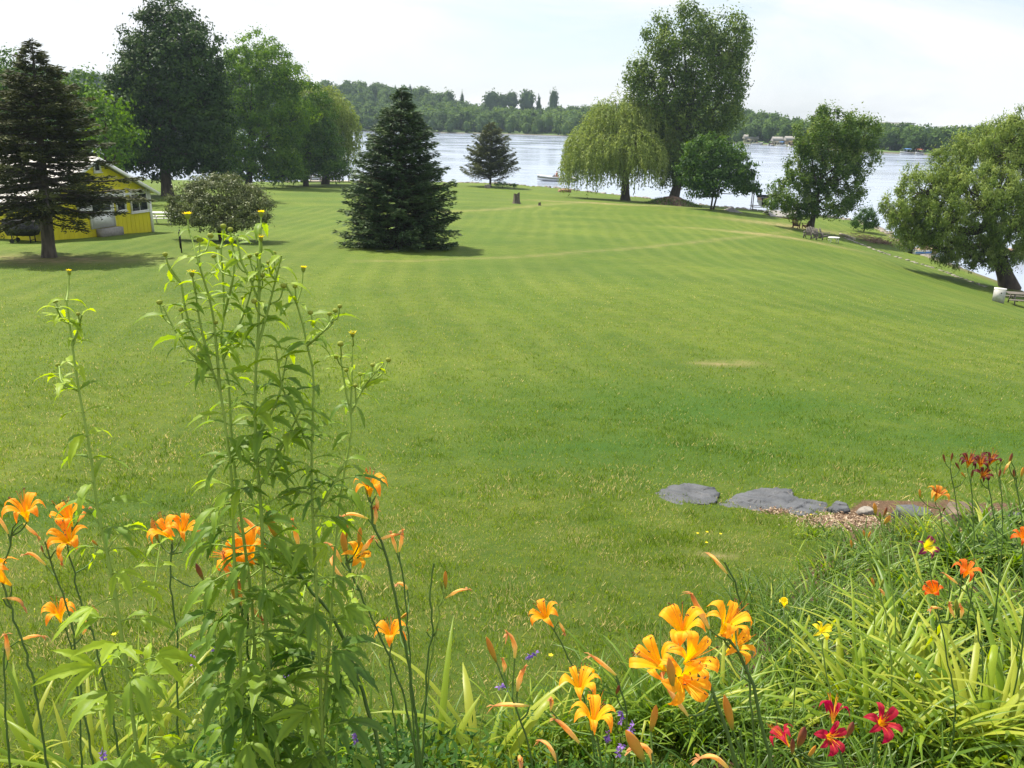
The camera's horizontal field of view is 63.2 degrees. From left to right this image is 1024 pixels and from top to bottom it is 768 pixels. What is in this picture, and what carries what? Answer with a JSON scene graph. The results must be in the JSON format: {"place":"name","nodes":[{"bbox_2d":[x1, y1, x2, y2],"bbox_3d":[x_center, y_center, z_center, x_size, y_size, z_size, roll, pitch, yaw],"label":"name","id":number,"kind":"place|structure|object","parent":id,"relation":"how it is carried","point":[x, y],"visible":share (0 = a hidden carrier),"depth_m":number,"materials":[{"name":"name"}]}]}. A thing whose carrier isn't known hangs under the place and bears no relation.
{"place":"outdoors","nodes":[
{"label":"outdoors","id":0,"kind":"place"},
{"bbox_2d":[1,706,897,767],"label":"rough grass","id":1,"kind":"structure","parent":0,"point":[728,763],"depth_m":2.75,"materials":[{"name":"green plant"}]},
{"bbox_2d":[0,179,1023,767],"bbox_3d":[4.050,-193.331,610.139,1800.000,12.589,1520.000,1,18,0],"label":"lawn","id":2,"kind":"structure","parent":0,"point":[556,239],"depth_m":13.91,"materials":[{"name":"green plant"}]},
{"bbox_2d":[1,218,40,242],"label":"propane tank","id":3,"kind":"object","parent":2,"relation":"on","point":[31,232],"visible":0.66,"depth_m":41.10,"materials":[{"name":"black metal"}]},
{"bbox_2d":[1,632,47,767],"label":"daylily","id":4,"kind":"object","parent":2,"relation":"on","point":[7,645],"visible":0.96,"depth_m":2.20,"materials":[{"name":"green plant"}]},
{"bbox_2d":[0,487,48,767],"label":"daylily","id":5,"kind":"object","parent":2,"relation":"on","point":[25,509],"visible":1,"depth_m":2.10,"materials":[{"name":"orange plant"}]},
{"bbox_2d":[0,42,61,147],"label":"background tree","id":6,"kind":"object","parent":2,"relation":"on","point":[6,61],"visible":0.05,"depth_m":85.21,"materials":[{"name":"green plant"}]},
{"bbox_2d":[0,661,73,767],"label":"daylily tuft","id":7,"kind":"object","parent":2,"relation":"on","point":[20,718],"visible":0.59,"depth_m":2.83,"materials":[{"name":"green plant"}]},
{"bbox_2d":[20,541,93,764],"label":"daylily","id":8,"kind":"object","parent":2,"relation":"on","point":[49,557],"visible":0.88,"depth_m":2.25,"materials":[{"name":"orange plant"}]},
{"bbox_2d":[41,593,86,767],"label":"daylily","id":9,"kind":"object","parent":2,"relation":"on","point":[53,610],"visible":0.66,"depth_m":2.45,"materials":[{"name":"orange plant"}]},
{"bbox_2d":[27,62,117,154],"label":"background tree","id":10,"kind":"object","parent":2,"relation":"on","point":[78,75],"visible":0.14,"depth_m":79.22,"materials":[{"name":"green plant"}]},
{"bbox_2d":[0,38,154,257],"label":"spruce tree","id":11,"kind":"object","parent":2,"relation":"on","point":[44,208],"visible":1,"depth_m":33.18,"materials":[{"name":"green plant"}]},
{"bbox_2d":[0,154,159,240],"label":"cottage","id":12,"kind":"structure","parent":2,"relation":"on","point":[139,219],"depth_m":45.49,"materials":[{"name":"yellow paint"}]},
{"bbox_2d":[89,192,115,228],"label":"door","id":13,"kind":"structure","parent":12,"relation":"in","point":[108,221],"depth_m":45.16,"materials":[{"name":"white paint"}]},
{"bbox_2d":[46,497,120,758],"bbox_3d":[-1.178,0.823,2.342,0.119,1.019,0.344,-8,20,-26],"label":"daylily","id":14,"kind":"object","parent":2,"relation":"on","point":[66,538],"visible":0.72,"depth_m":2.28,"materials":[{"name":"orange plant"}]},
{"bbox_2d":[0,648,182,767],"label":"daylily tuft","id":15,"kind":"object","parent":2,"relation":"on","point":[18,731],"visible":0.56,"depth_m":2.67,"materials":[{"name":"green plant"}]},
{"bbox_2d":[0,630,211,767],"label":"daylily tuft","id":16,"kind":"object","parent":2,"relation":"on","point":[166,717],"visible":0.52,"depth_m":2.64,"materials":[{"name":"green plant"}]},
{"bbox_2d":[51,76,160,171],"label":"background tree","id":17,"kind":"object","parent":2,"relation":"on","point":[119,130],"visible":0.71,"depth_m":72.40,"materials":[{"name":"green plant"}]},
{"bbox_2d":[33,269,210,767],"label":"coneflower","id":18,"kind":"object","parent":2,"relation":"on","point":[166,658],"visible":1,"depth_m":1.45,"materials":[{"name":"green plant"}]},
{"bbox_2d":[123,537,189,756],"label":"coneflower","id":19,"kind":"object","parent":2,"relation":"on","point":[168,738],"visible":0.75,"depth_m":1.80,"materials":[{"name":"green plant"}]},
{"bbox_2d":[84,0,245,195],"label":"dark maple","id":20,"kind":"object","parent":2,"relation":"on","point":[181,95],"visible":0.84,"depth_m":80.60,"materials":[{"name":"green plant"}]},
{"bbox_2d":[146,510,203,760],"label":"daylily","id":21,"kind":"object","parent":2,"relation":"on","point":[166,527],"visible":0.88,"depth_m":2.20,"materials":[{"name":"orange plant"}]},
{"bbox_2d":[177,565,249,767],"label":"coneflower","id":22,"kind":"object","parent":2,"relation":"on","point":[204,688],"visible":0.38,"depth_m":1.76,"materials":[{"name":"green plant"}]},
{"bbox_2d":[160,171,276,240],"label":"bush","id":23,"kind":"object","parent":2,"relation":"on","point":[234,217],"visible":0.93,"depth_m":43.01,"materials":[{"name":"green plant"}]},
{"bbox_2d":[132,212,305,767],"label":"coneflower","id":24,"kind":"object","parent":2,"relation":"on","point":[245,756],"visible":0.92,"depth_m":1.55,"materials":[{"name":"green plant"}]},
{"bbox_2d":[180,224,312,763],"bbox_3d":[-0.546,0.566,1.717,0.265,1.726,0.519,-6,20,-21],"label":"coneflower","id":25,"kind":"object","parent":2,"relation":"on","point":[224,656],"visible":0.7,"depth_m":1.62,"materials":[{"name":"green plant"}]},
{"bbox_2d":[207,24,327,187],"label":"bright maple","id":26,"kind":"object","parent":2,"relation":"on","point":[279,74],"visible":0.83,"depth_m":103.53,"materials":[{"name":"green plant"}]},
{"bbox_2d":[208,210,333,767],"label":"coneflower","id":27,"kind":"object","parent":2,"relation":"on","point":[257,682],"visible":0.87,"depth_m":1.59,"materials":[{"name":"green plant"}]},
{"bbox_2d":[261,572,332,760],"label":"coneflower","id":28,"kind":"object","parent":2,"relation":"on","point":[289,701],"visible":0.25,"depth_m":1.84,"materials":[{"name":"green plant"}]},
{"bbox_2d":[210,517,384,767],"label":"daylily","id":29,"kind":"object","parent":2,"relation":"on","point":[250,535],"visible":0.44,"depth_m":1.75,"materials":[{"name":"orange plant"}]},
{"bbox_2d":[253,522,344,767],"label":"coneflower","id":30,"kind":"object","parent":2,"relation":"on","point":[277,708],"visible":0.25,"depth_m":1.75,"materials":[{"name":"green plant"}]},
{"bbox_2d":[266,76,357,185],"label":"broadleaf tree","id":31,"kind":"object","parent":2,"relation":"on","point":[331,162],"visible":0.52,"depth_m":112.14,"materials":[{"name":"green plant"}]},
{"bbox_2d":[241,266,394,767],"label":"coneflower","id":32,"kind":"object","parent":2,"relation":"on","point":[297,713],"visible":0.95,"depth_m":1.62,"materials":[{"name":"green plant"}]},
{"bbox_2d":[289,74,364,184],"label":"weeping willow","id":33,"kind":"object","parent":2,"relation":"on","point":[347,118],"visible":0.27,"depth_m":117.07,"materials":[{"name":"green plant"}]},
{"bbox_2d":[272,330,392,764],"bbox_3d":[-0.386,0.662,1.739,0.259,1.510,0.462,1,18,0],"label":"coneflower","id":34,"kind":"object","parent":2,"relation":"on","point":[356,610],"visible":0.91,"depth_m":1.66,"materials":[{"name":"green plant"}]},
{"bbox_2d":[296,573,373,767],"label":"coneflower","id":35,"kind":"object","parent":2,"relation":"on","point":[365,760],"visible":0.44,"depth_m":1.77,"materials":[{"name":"green plant"}]},
{"bbox_2d":[324,525,419,767],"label":"daylily","id":36,"kind":"object","parent":2,"relation":"on","point":[358,547],"visible":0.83,"depth_m":2.00,"materials":[{"name":"orange plant"}]},
{"bbox_2d":[339,467,422,767],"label":"daylily","id":37,"kind":"object","parent":2,"relation":"on","point":[368,489],"visible":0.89,"depth_m":2.20,"materials":[{"name":"orange plant"}]},
{"bbox_2d":[374,614,406,761],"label":"daylily","id":38,"kind":"object","parent":2,"relation":"on","point":[383,625],"visible":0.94,"depth_m":2.50,"materials":[{"name":"orange plant"}]},
{"bbox_2d":[332,87,462,251],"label":"spruce tree","id":39,"kind":"object","parent":2,"relation":"on","point":[410,218],"visible":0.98,"depth_m":41.22,"materials":[{"name":"green plant"}]},
{"bbox_2d":[389,529,416,767],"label":"daylily","id":40,"kind":"object","parent":2,"relation":"on","point":[403,582],"visible":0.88,"depth_m":2.25,"materials":[{"name":"green plant"}]},
{"bbox_2d":[326,649,506,767],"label":"daylily tuft","id":41,"kind":"object","parent":2,"relation":"on","point":[427,736],"visible":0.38,"depth_m":2.89,"materials":[{"name":"green plant"}]},
{"bbox_2d":[421,563,437,764],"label":"daylily","id":42,"kind":"object","parent":2,"relation":"on","point":[425,706],"visible":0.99,"depth_m":2.30,"materials":[{"name":"green plant"}]},
{"bbox_2d":[421,571,472,754],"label":"daylily","id":43,"kind":"object","parent":2,"relation":"on","point":[445,578],"visible":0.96,"depth_m":2.30,"materials":[{"name":"green plant"}]},
{"bbox_2d":[365,615,597,767],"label":"daylily tuft","id":44,"kind":"object","parent":2,"relation":"on","point":[542,702],"visible":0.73,"depth_m":2.75,"materials":[{"name":"green plant"}]},
{"bbox_2d":[459,122,520,186],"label":"pine tree","id":45,"kind":"object","parent":2,"relation":"on","point":[498,163],"visible":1,"depth_m":120.60,"materials":[{"name":"green plant"}]},
{"bbox_2d":[486,629,532,767],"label":"daylily","id":46,"kind":"object","parent":2,"relation":"on","point":[490,647],"visible":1,"depth_m":1.90,"materials":[{"name":"orange plant"}]},
{"bbox_2d":[447,641,614,767],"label":"daylily tuft","id":47,"kind":"object","parent":2,"relation":"on","point":[568,698],"visible":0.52,"depth_m":2.93,"materials":[{"name":"green plant"}]},
{"bbox_2d":[69,528,1023,767],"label":"ground weeds","id":48,"kind":"object","parent":2,"relation":"on","point":[405,755],"visible":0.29,"depth_m":2.64,"materials":[{"name":"green plant"}]},
{"bbox_2d":[529,598,595,767],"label":"daylily","id":49,"kind":"object","parent":2,"relation":"on","point":[541,607],"visible":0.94,"depth_m":2.55,"materials":[{"name":"orange plant"}]},
{"bbox_2d":[548,662,600,767],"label":"daylily","id":50,"kind":"object","parent":2,"relation":"on","point":[581,683],"visible":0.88,"depth_m":2.00,"materials":[{"name":"orange plant"}]},
{"bbox_2d":[550,690,616,767],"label":"daylily","id":51,"kind":"object","parent":2,"relation":"on","point":[595,708],"visible":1,"depth_m":1.85,"materials":[{"name":"orange plant"}]},
{"bbox_2d":[499,638,686,767],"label":"daylily tuft","id":52,"kind":"object","parent":2,"relation":"on","point":[600,731],"visible":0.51,"depth_m":2.98,"materials":[{"name":"green plant"}]},
{"bbox_2d":[557,86,684,200],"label":"weeping willow","id":53,"kind":"object","parent":2,"relation":"on","point":[613,146],"visible":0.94,"depth_m":99.84,"materials":[{"name":"green plant"}]},
{"bbox_2d":[498,618,779,763],"bbox_3d":[0.473,1.157,3.115,0.885,0.392,0.710,15,23,36],"label":"daylily tuft","id":54,"kind":"object","parent":2,"relation":"on","point":[634,716],"visible":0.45,"depth_m":3.10,"materials":[{"name":"green plant"}]},
{"bbox_2d":[624,705,657,767],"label":"daylily","id":55,"kind":"object","parent":2,"relation":"on","point":[636,747],"visible":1,"depth_m":1.36,"materials":[{"name":"orange plant"}]},
{"bbox_2d":[629,601,738,767],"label":"daylily","id":56,"kind":"object","parent":2,"relation":"on","point":[691,680],"visible":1,"depth_m":1.37,"materials":[{"name":"orange plant"}]},
{"bbox_2d":[617,0,757,196],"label":"poplar tree","id":57,"kind":"object","parent":2,"relation":"on","point":[726,67],"visible":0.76,"depth_m":100.01,"materials":[{"name":"green plant"}]},
{"bbox_2d":[656,483,719,504],"bbox_3d":[1.717,1.179,8.222,0.699,0.323,0.779,1,18,0],"label":"slate rock","id":58,"kind":"object","parent":2,"relation":"on","point":[702,494],"visible":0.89,"depth_m":8.17,"materials":[{"name":"grey stone"}]},
{"bbox_2d":[604,628,808,765],"bbox_3d":[0.687,1.181,3.029,0.756,0.382,0.621,13,22,33],"label":"daylily tuft","id":59,"kind":"object","parent":2,"relation":"on","point":[650,700],"visible":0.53,"depth_m":3.05,"materials":[{"name":"green plant"}]},
{"bbox_2d":[671,130,762,208],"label":"tree","id":60,"kind":"object","parent":2,"relation":"on","point":[711,158],"visible":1,"depth_m":85.66,"materials":[{"name":"green plant"}]},
{"bbox_2d":[634,641,802,767],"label":"daylily tuft","id":61,"kind":"object","parent":2,"relation":"on","point":[715,710],"visible":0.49,"depth_m":3.06,"materials":[{"name":"green plant"}]},
{"bbox_2d":[690,695,746,767],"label":"daylily","id":62,"kind":"object","parent":2,"relation":"on","point":[727,708],"visible":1,"depth_m":1.49,"materials":[{"name":"orange plant"}]},
{"bbox_2d":[682,591,772,767],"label":"daylily","id":63,"kind":"object","parent":2,"relation":"on","point":[734,618],"visible":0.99,"depth_m":1.60,"materials":[{"name":"orange plant"}]},
{"bbox_2d":[705,552,756,767],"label":"daylily","id":64,"kind":"object","parent":2,"relation":"on","point":[717,562],"visible":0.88,"depth_m":1.95,"materials":[{"name":"green plant"}]},
{"bbox_2d":[717,487,794,510],"bbox_3d":[2.416,1.199,8.062,0.575,0.322,0.978,16,23,38],"label":"slate rock","id":65,"kind":"object","parent":2,"relation":"on","point":[761,497],"visible":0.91,"depth_m":7.99,"materials":[{"name":"grey stone"}]},
{"bbox_2d":[715,575,838,640],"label":"daylily tuft","id":66,"kind":"object","parent":2,"relation":"on","point":[751,607],"visible":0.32,"depth_m":4.48,"materials":[{"name":"green plant"}]},
{"bbox_2d":[685,646,873,747],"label":"daylily tuft","id":67,"kind":"object","parent":2,"relation":"on","point":[775,688],"visible":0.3,"depth_m":3.25,"materials":[{"name":"green plant"}]},
{"bbox_2d":[713,581,896,701],"bbox_3d":[1.242,1.173,3.715,0.837,0.371,0.808,-16,25,-42],"label":"daylily tuft","id":68,"kind":"object","parent":2,"relation":"on","point":[781,646],"visible":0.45,"depth_m":3.78,"materials":[{"name":"green plant"}]},
{"bbox_2d":[783,496,827,515],"bbox_3d":[2.760,1.244,7.812,0.394,0.301,0.648,12,21,29],"label":"slate rock","id":69,"kind":"object","parent":2,"relation":"on","point":[795,503],"visible":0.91,"depth_m":7.78,"materials":[{"name":"grey stone"}]},
{"bbox_2d":[766,692,854,767],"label":"daylily","id":70,"kind":"object","parent":2,"relation":"on","point":[833,742],"visible":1,"depth_m":1.89,"materials":[{"name":"red plant"}]},
{"bbox_2d":[736,564,895,635],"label":"daylily tuft","id":71,"kind":"object","parent":2,"relation":"on","point":[814,597],"visible":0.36,"depth_m":4.51,"materials":[{"name":"green plant"}]},
{"bbox_2d":[803,621,831,767],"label":"daylily","id":72,"kind":"object","parent":2,"relation":"on","point":[826,628],"visible":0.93,"depth_m":2.60,"materials":[{"name":"yellow plant"}]},
{"bbox_2d":[762,99,885,231],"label":"windblown maple","id":73,"kind":"object","parent":2,"relation":"on","point":[847,158],"visible":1,"depth_m":75.40,"materials":[{"name":"green plant"}]},
{"bbox_2d":[778,536,888,583],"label":"daylily tuft","id":74,"kind":"object","parent":2,"relation":"on","point":[826,562],"visible":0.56,"depth_m":5.47,"materials":[{"name":"green plant"}]},
{"bbox_2d":[797,520,911,567],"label":"daylily tuft","id":75,"kind":"object","parent":2,"relation":"on","point":[862,541],"visible":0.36,"depth_m":5.96,"materials":[{"name":"green plant"}]},
{"bbox_2d":[848,205,880,231],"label":"shoreline shrub","id":76,"kind":"object","parent":2,"relation":"on","point":[866,223],"visible":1,"depth_m":83.38,"materials":[{"name":"green plant"}]},
{"bbox_2d":[708,499,1020,767],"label":"mulch","id":77,"kind":"object","parent":2,"relation":"on","point":[839,519],"visible":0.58,"depth_m":7.32,"materials":[{"name":"brown wood"}]},
{"bbox_2d":[643,505,1023,767],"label":"bed foliage","id":78,"kind":"object","parent":77,"relation":"on","point":[811,739],"visible":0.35,"depth_m":3.42,"materials":[{"name":"green plant"}]},
{"bbox_2d":[863,702,902,767],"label":"daylily","id":79,"kind":"object","parent":2,"relation":"on","point":[891,713],"visible":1,"depth_m":1.94,"materials":[{"name":"red plant"}]},
{"bbox_2d":[753,574,1019,764],"bbox_3d":[1.450,1.146,3.231,1.008,0.464,0.958,1,18,0],"label":"daylily tuft","id":80,"kind":"object","parent":2,"relation":"on","point":[913,646],"visible":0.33,"depth_m":3.30,"materials":[{"name":"green plant"}]},
{"bbox_2d":[757,616,1023,767],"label":"daylily tuft","id":81,"kind":"object","parent":2,"relation":"on","point":[921,738],"visible":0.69,"depth_m":2.94,"materials":[{"name":"green plant"}]},
{"bbox_2d":[819,528,968,591],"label":"daylily tuft","id":82,"kind":"object","parent":2,"relation":"on","point":[881,561],"visible":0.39,"depth_m":5.39,"materials":[{"name":"green plant"}]},
{"bbox_2d":[786,556,1008,756],"bbox_3d":[1.636,1.107,3.439,0.927,0.539,1.195,1,18,0],"label":"daylily tuft","id":83,"kind":"object","parent":2,"relation":"on","point":[926,651],"visible":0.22,"depth_m":3.59,"materials":[{"name":"green plant"}]},
{"bbox_2d":[823,547,986,659],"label":"daylily tuft","id":84,"kind":"object","parent":2,"relation":"on","point":[899,604],"visible":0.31,"depth_m":4.37,"materials":[{"name":"green plant"}]},
{"bbox_2d":[796,587,1023,767],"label":"daylily tuft","id":85,"kind":"object","parent":2,"relation":"on","point":[1017,697],"visible":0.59,"depth_m":2.99,"materials":[{"name":"green plant"}]},
{"bbox_2d":[870,496,969,544],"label":"daylily tuft","id":86,"kind":"object","parent":2,"relation":"on","point":[915,532],"visible":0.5,"depth_m":6.63,"materials":[{"name":"green plant"}]},
{"bbox_2d":[837,545,1023,652],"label":"daylily tuft","id":87,"kind":"object","parent":2,"relation":"on","point":[906,585],"visible":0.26,"depth_m":4.36,"materials":[{"name":"green plant"}]},
{"bbox_2d":[919,484,950,619],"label":"daylily","id":88,"kind":"object","parent":2,"relation":"on","point":[938,492],"visible":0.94,"depth_m":3.70,"materials":[{"name":"orange plant"}]},
{"bbox_2d":[849,595,1023,767],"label":"daylily tuft","id":89,"kind":"object","parent":2,"relation":"on","point":[999,683],"visible":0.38,"depth_m":3.06,"materials":[{"name":"green plant"}]},
{"bbox_2d":[923,580,963,760],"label":"daylily","id":90,"kind":"object","parent":2,"relation":"on","point":[928,588],"visible":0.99,"depth_m":2.70,"materials":[{"name":"orange plant"}]},
{"bbox_2d":[866,548,1023,661],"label":"daylily tuft","id":91,"kind":"object","parent":2,"relation":"on","point":[944,594],"visible":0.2,"depth_m":4.29,"materials":[{"name":"green plant"}]},
{"bbox_2d":[868,505,1022,585],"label":"daylily tuft","id":92,"kind":"object","parent":2,"relation":"on","point":[950,549],"visible":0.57,"depth_m":5.69,"materials":[{"name":"green plant"}]},
{"bbox_2d":[874,103,1023,289],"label":"crack willow","id":93,"kind":"object","parent":2,"relation":"on","point":[990,204],"visible":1,"depth_m":55.53,"materials":[{"name":"green plant"}]},
{"bbox_2d":[940,557,983,696],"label":"daylily","id":94,"kind":"object","parent":2,"relation":"on","point":[963,568],"visible":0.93,"depth_m":2.95,"materials":[{"name":"orange plant"}]},
{"bbox_2d":[904,495,1022,574],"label":"daylily tuft","id":95,"kind":"object","parent":2,"relation":"on","point":[952,524],"visible":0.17,"depth_m":5.97,"materials":[{"name":"green plant"}]},
{"bbox_2d":[911,560,1023,675],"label":"daylily tuft","id":96,"kind":"object","parent":2,"relation":"on","point":[1017,620],"visible":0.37,"depth_m":3.76,"materials":[{"name":"green plant"}]},
{"bbox_2d":[957,449,980,662],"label":"daylily","id":97,"kind":"object","parent":2,"relation":"on","point":[969,462],"visible":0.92,"depth_m":3.60,"materials":[{"name":"red plant"}]},
{"bbox_2d":[924,541,1023,651],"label":"daylily tuft","id":98,"kind":"object","parent":2,"relation":"on","point":[983,599],"visible":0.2,"depth_m":4.34,"materials":[{"name":"green plant"}]},
{"bbox_2d":[937,482,1023,533],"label":"daylily tuft","id":99,"kind":"object","parent":2,"relation":"on","point":[985,510],"visible":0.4,"depth_m":7.17,"materials":[{"name":"green plant"}]},
{"bbox_2d":[943,507,1023,581],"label":"daylily tuft","id":100,"kind":"object","parent":2,"relation":"on","point":[1006,539],"visible":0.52,"depth_m":5.72,"materials":[{"name":"green plant"}]},
{"bbox_2d":[971,449,1001,657],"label":"daylily","id":101,"kind":"object","parent":2,"relation":"on","point":[991,459],"visible":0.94,"depth_m":3.55,"materials":[{"name":"red plant"}]},
{"bbox_2d":[0,0,1023,127],"label":"sky","id":102,"kind":"structure","parent":0,"point":[939,63],"materials":[{"name":"white"}]},
{"bbox_2d":[22,127,1023,290],"bbox_3d":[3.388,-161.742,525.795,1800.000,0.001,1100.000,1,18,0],"label":"water","id":103,"kind":"structure","parent":0,"point":[538,154],"depth_m":170.27,"materials":[{"name":"blue liquid"}]},
{"bbox_2d":[92,93,1005,156],"bbox_3d":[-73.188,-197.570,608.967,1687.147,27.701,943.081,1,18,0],"label":"hills","id":104,"kind":"structure","parent":0,"point":[515,132],"depth_m":390.34,"materials":[{"name":"green plant"}]},
{"bbox_2d":[0,65,1019,151],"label":"forest","id":105,"kind":"object","parent":104,"relation":"on","point":[437,109],"visible":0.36,"depth_m":403.57,"materials":[{"name":"green plant"}]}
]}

